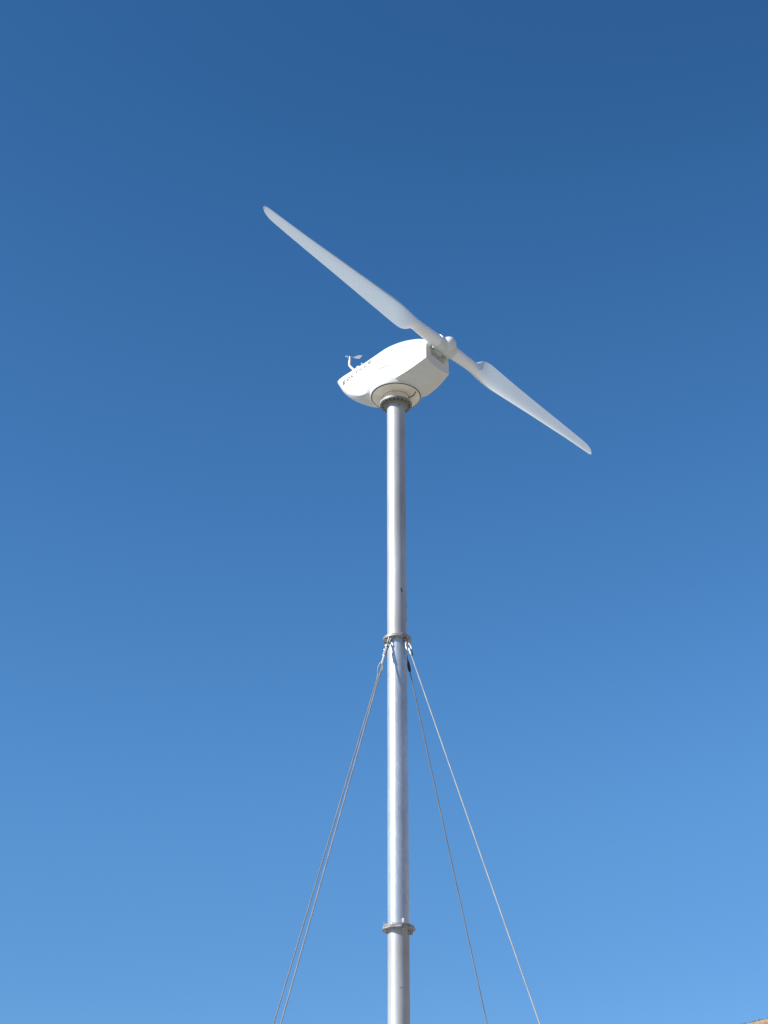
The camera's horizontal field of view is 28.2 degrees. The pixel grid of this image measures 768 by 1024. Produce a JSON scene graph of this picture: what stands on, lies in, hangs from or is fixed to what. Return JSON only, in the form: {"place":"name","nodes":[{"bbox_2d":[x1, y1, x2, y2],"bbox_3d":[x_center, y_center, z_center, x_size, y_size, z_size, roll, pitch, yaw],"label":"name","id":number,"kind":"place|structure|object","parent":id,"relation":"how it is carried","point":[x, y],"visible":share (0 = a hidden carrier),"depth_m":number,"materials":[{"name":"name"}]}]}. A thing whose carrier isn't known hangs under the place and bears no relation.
{"place":"outdoors","nodes":[
{"label":"outdoors","id":0,"kind":"place"},
{"bbox_2d":[0,0,767,1023],"label":"sky","id":1,"kind":"structure","parent":0,"point":[572,194],"materials":[{"name":"blue"}]},
{"bbox_2d":[747,1019,767,1023],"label":"hill","id":2,"kind":"structure","parent":0,"point":[762,1021],"depth_m":121.70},
{"bbox_3d":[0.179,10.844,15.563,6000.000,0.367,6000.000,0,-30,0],"label":"ground","id":3,"kind":"structure","parent":0,"visible":0},
{"bbox_2d":[264,206,590,1023],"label":"wind turbine","id":4,"kind":"object","parent":3,"relation":"on","point":[394,382],"visible":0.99,"depth_m":21.39,"materials":[{"name":"metal"}]},
{"bbox_2d":[273,645,385,1023],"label":"guy cable","id":5,"kind":"object","parent":4,"relation":"attached to","point":[331,832],"visible":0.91,"depth_m":20.04,"materials":[{"name":"metal"}]},
{"bbox_2d":[280,638,391,1023],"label":"guy cable","id":6,"kind":"object","parent":4,"relation":"attached to","point":[387,646],"visible":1,"depth_m":18.48,"materials":[{"name":"metal"}]},
{"bbox_2d":[407,654,487,1023],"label":"guy cable","id":7,"kind":"object","parent":4,"relation":"attached to","point":[408,667],"visible":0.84,"depth_m":20.27,"materials":[{"name":"metal"}]},
{"bbox_2d":[404,638,540,1023],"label":"guy cable","id":8,"kind":"object","parent":4,"relation":"attached to","point":[406,642],"visible":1,"depth_m":18.66,"materials":[{"name":"metal"}]}
]}

